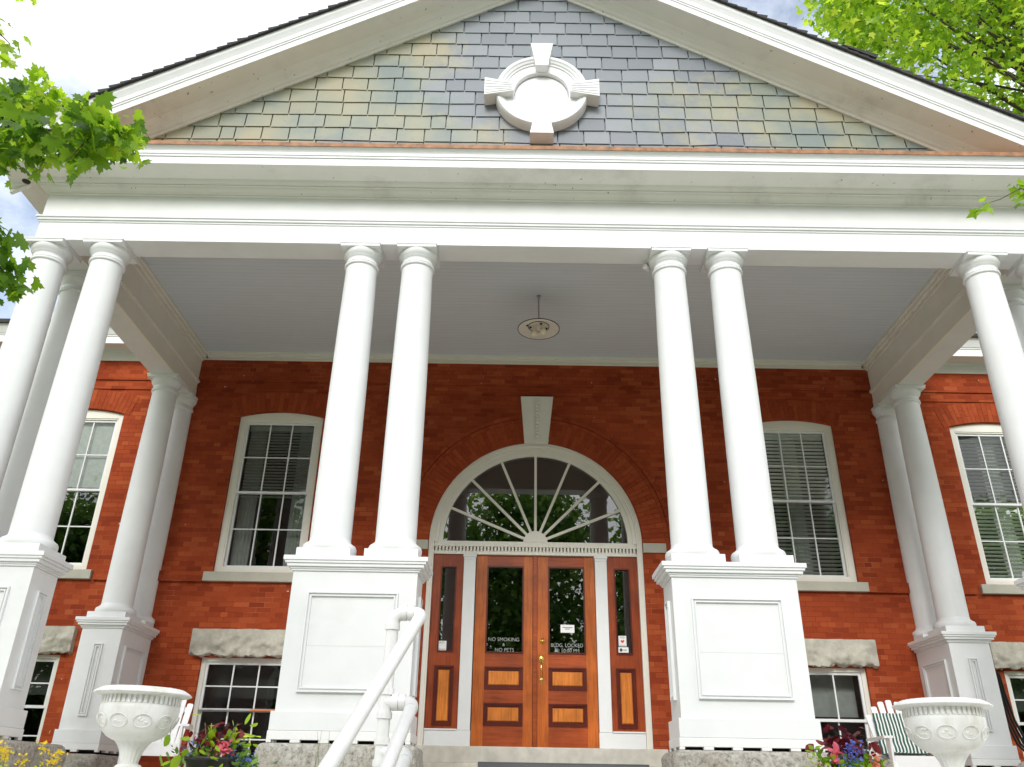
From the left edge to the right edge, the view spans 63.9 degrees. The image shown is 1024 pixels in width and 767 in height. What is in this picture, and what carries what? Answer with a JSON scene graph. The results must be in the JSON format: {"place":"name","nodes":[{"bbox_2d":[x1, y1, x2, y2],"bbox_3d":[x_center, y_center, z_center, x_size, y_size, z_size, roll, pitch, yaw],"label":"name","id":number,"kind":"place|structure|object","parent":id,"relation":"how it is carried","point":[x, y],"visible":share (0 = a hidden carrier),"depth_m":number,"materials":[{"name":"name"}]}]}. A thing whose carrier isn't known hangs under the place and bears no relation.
{"place":"outdoors","nodes":[
{"label":"outdoors","id":0,"kind":"place"},
{"bbox_2d":[0,0,1023,332],"label":"sky","id":1,"kind":"structure","parent":0,"point":[82,46],"materials":[{"name":"white"}]},
{"bbox_3d":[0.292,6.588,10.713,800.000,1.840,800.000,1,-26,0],"label":"ground","id":2,"kind":"structure","parent":0,"visible":0},
{"bbox_2d":[0,0,151,305],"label":"maple tree","id":3,"kind":"object","parent":2,"relation":"on","point":[100,136],"visible":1,"depth_m":5.33,"materials":[{"name":"green plant"}]},
{"bbox_2d":[318,605,426,766],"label":"handrail","id":4,"kind":"object","parent":2,"relation":"on","point":[393,752],"visible":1,"depth_m":5.58,"materials":[{"name":"white metal"}]},
{"bbox_2d":[0,0,1023,766],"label":"brick building","id":5,"kind":"structure","parent":2,"relation":"on","point":[296,408],"depth_m":11.12,"materials":[{"name":"red brick"}]},
{"bbox_2d":[9,626,77,741],"bbox_3d":[-7.275,4.565,11.828,1.695,2.055,0.552,1,-26,0],"label":"basement window","id":6,"kind":"structure","parent":5,"relation":"in","point":[55,639],"depth_m":12.02,"materials":[{"name":"beige paint"}]},
{"bbox_2d":[57,410,123,579],"bbox_3d":[-7.173,1.732,13.190,1.610,2.839,0.315,1,-26,0],"label":"window","id":7,"kind":"structure","parent":5,"relation":"in","point":[101,430],"depth_m":13.45,"materials":[{"name":"beige paint"}]},
{"bbox_2d":[184,628,285,766],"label":"basement window","id":8,"kind":"structure","parent":5,"relation":"in","point":[255,677],"depth_m":12.01,"materials":[{"name":"beige paint"}]},
{"bbox_2d":[198,709,274,711],"bbox_3d":[-3.849,4.653,11.702,1.250,0.041,0.038,1,-26,1],"label":"pole","id":9,"kind":"object","parent":5,"relation":"attached to","point":[258,710],"visible":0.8,"depth_m":11.69,"materials":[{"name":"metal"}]},
{"bbox_2d":[202,413,322,582],"bbox_3d":[-3.853,1.796,13.200,1.620,2.839,0.373,1,-26,0],"label":"window","id":10,"kind":"structure","parent":5,"relation":"in","point":[302,493],"depth_m":13.31,"materials":[{"name":"beige paint"}]},
{"bbox_2d":[470,555,536,746],"bbox_3d":[-0.099,3.909,12.197,0.938,2.730,0.068,1,-26,0],"label":"door","id":11,"kind":"structure","parent":5,"relation":"in","point":[505,625],"depth_m":12.14,"materials":[{"name":"orange wood"}]},
{"bbox_2d":[518,295,559,339],"bbox_3d":[0.396,-1.002,12.194,0.618,0.705,0.618,1,-26,0],"label":"pendant lamp","id":12,"kind":"object","parent":5,"relation":"hanging from","point":[538,328],"visible":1,"depth_m":12.10,"materials":[{"name":"glass"}]},
{"bbox_2d":[537,556,598,747],"bbox_3d":[0.790,3.899,12.136,0.923,2.738,0.191,1,-26,0],"label":"door","id":13,"kind":"structure","parent":5,"relation":"in","point":[567,686],"depth_m":12.13,"materials":[{"name":"orange wood"}]},
{"bbox_2d":[642,260,649,271],"bbox_3d":[1.644,-1.427,9.997,0.084,0.136,0.105,-19,-32,34],"label":"spotlight","id":14,"kind":"object","parent":5,"relation":"attached to","point":[645,267],"visible":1,"depth_m":9.96,"materials":[{"name":"white paint"}]},
{"bbox_2d":[762,421,868,591],"bbox_3d":[4.598,1.926,13.161,1.615,2.839,0.373,1,-26,0],"label":"window","id":15,"kind":"structure","parent":5,"relation":"in","point":[785,433],"depth_m":13.18,"materials":[{"name":"beige paint"}]},
{"bbox_2d":[804,639,879,766],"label":"basement window","id":16,"kind":"structure","parent":5,"relation":"in","point":[833,693],"depth_m":11.98,"materials":[{"name":"beige paint"}]},
{"bbox_2d":[949,424,1023,594],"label":"window","id":17,"kind":"structure","parent":5,"relation":"in","point":[983,436],"depth_m":13.22,"materials":[{"name":"beige paint"}]},
{"bbox_2d":[989,642,1023,754],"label":"basement window","id":18,"kind":"structure","parent":5,"relation":"in","point":[1010,655],"depth_m":11.95,"materials":[{"name":"beige paint"}]},
{"bbox_2d":[995,670,1023,751],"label":"chair","id":19,"kind":"object","parent":5,"relation":"attached to","point":[1007,706],"visible":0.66,"depth_m":11.10,"materials":[{"name":"black plastic"}]},
{"bbox_2d":[795,0,1023,218],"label":"maple tree","id":20,"kind":"object","parent":2,"relation":"on","point":[995,21],"visible":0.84,"depth_m":13.96,"materials":[{"name":"green plant"}]},
{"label":"terrace pavement","id":21,"kind":"structure","parent":0,"visible":0},
{"bbox_2d":[0,737,24,766],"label":"wildflower","id":22,"kind":"object","parent":21,"relation":"on","point":[6,754],"visible":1,"depth_m":6.97,"materials":[{"name":"yellow plant"}]},
{"bbox_2d":[16,732,67,766],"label":"wildflower","id":23,"kind":"object","parent":21,"relation":"on","point":[54,761],"visible":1,"depth_m":7.04,"materials":[{"name":"yellow plant"}]},
{"bbox_2d":[93,685,191,766],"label":"garden urn","id":24,"kind":"object","parent":21,"relation":"on","point":[134,721],"visible":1,"depth_m":5.51,"materials":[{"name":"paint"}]},
{"bbox_2d":[159,713,277,766],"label":"flowering plant","id":25,"kind":"object","parent":21,"relation":"on","point":[194,757],"visible":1,"depth_m":5.56,"materials":[{"name":"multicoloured plant"}]},
{"bbox_2d":[315,731,371,766],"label":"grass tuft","id":26,"kind":"object","parent":21,"relation":"on","point":[328,746],"visible":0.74,"depth_m":6.91,"materials":[{"name":"green plant"}]},
{"bbox_2d":[804,724,893,766],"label":"flowers","id":27,"kind":"object","parent":21,"relation":"on","point":[837,755],"visible":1,"depth_m":5.59,"materials":[{"name":"multicoloured plant"}]},
{"bbox_2d":[892,697,993,766],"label":"garden urn","id":28,"kind":"object","parent":21,"relation":"on","point":[948,731],"visible":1,"depth_m":5.50,"materials":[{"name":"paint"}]},
{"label":"porch floor","id":29,"kind":"structure","parent":0,"visible":0},
{"bbox_2d":[117,700,193,766],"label":"garden chair","id":30,"kind":"object","parent":29,"relation":"on","point":[157,748],"visible":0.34,"depth_m":9.67,"materials":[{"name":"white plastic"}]},
{"bbox_2d":[423,762,661,766],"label":"door step","id":31,"kind":"object","parent":29,"relation":"on","point":[436,764],"depth_m":10.65,"materials":[{"name":"stone"}]},
{"bbox_2d":[478,762,648,766],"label":"door mat","id":32,"kind":"object","parent":31,"relation":"on","point":[504,764],"depth_m":10.64,"materials":[{"name":"grey rubber"}]},
{"bbox_2d":[866,700,941,766],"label":"garden chair","id":33,"kind":"object","parent":29,"relation":"on","point":[911,760],"visible":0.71,"depth_m":9.55,"materials":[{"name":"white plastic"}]},
{"bbox_2d":[872,713,931,754],"bbox_3d":[4.745,4.207,9.894,0.557,0.485,0.603,-1,-26,4],"label":"towel","id":34,"kind":"object","parent":33,"relation":"on","point":[889,724],"visible":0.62,"depth_m":10.09,"materials":[{"name":"fabric"}]}
]}

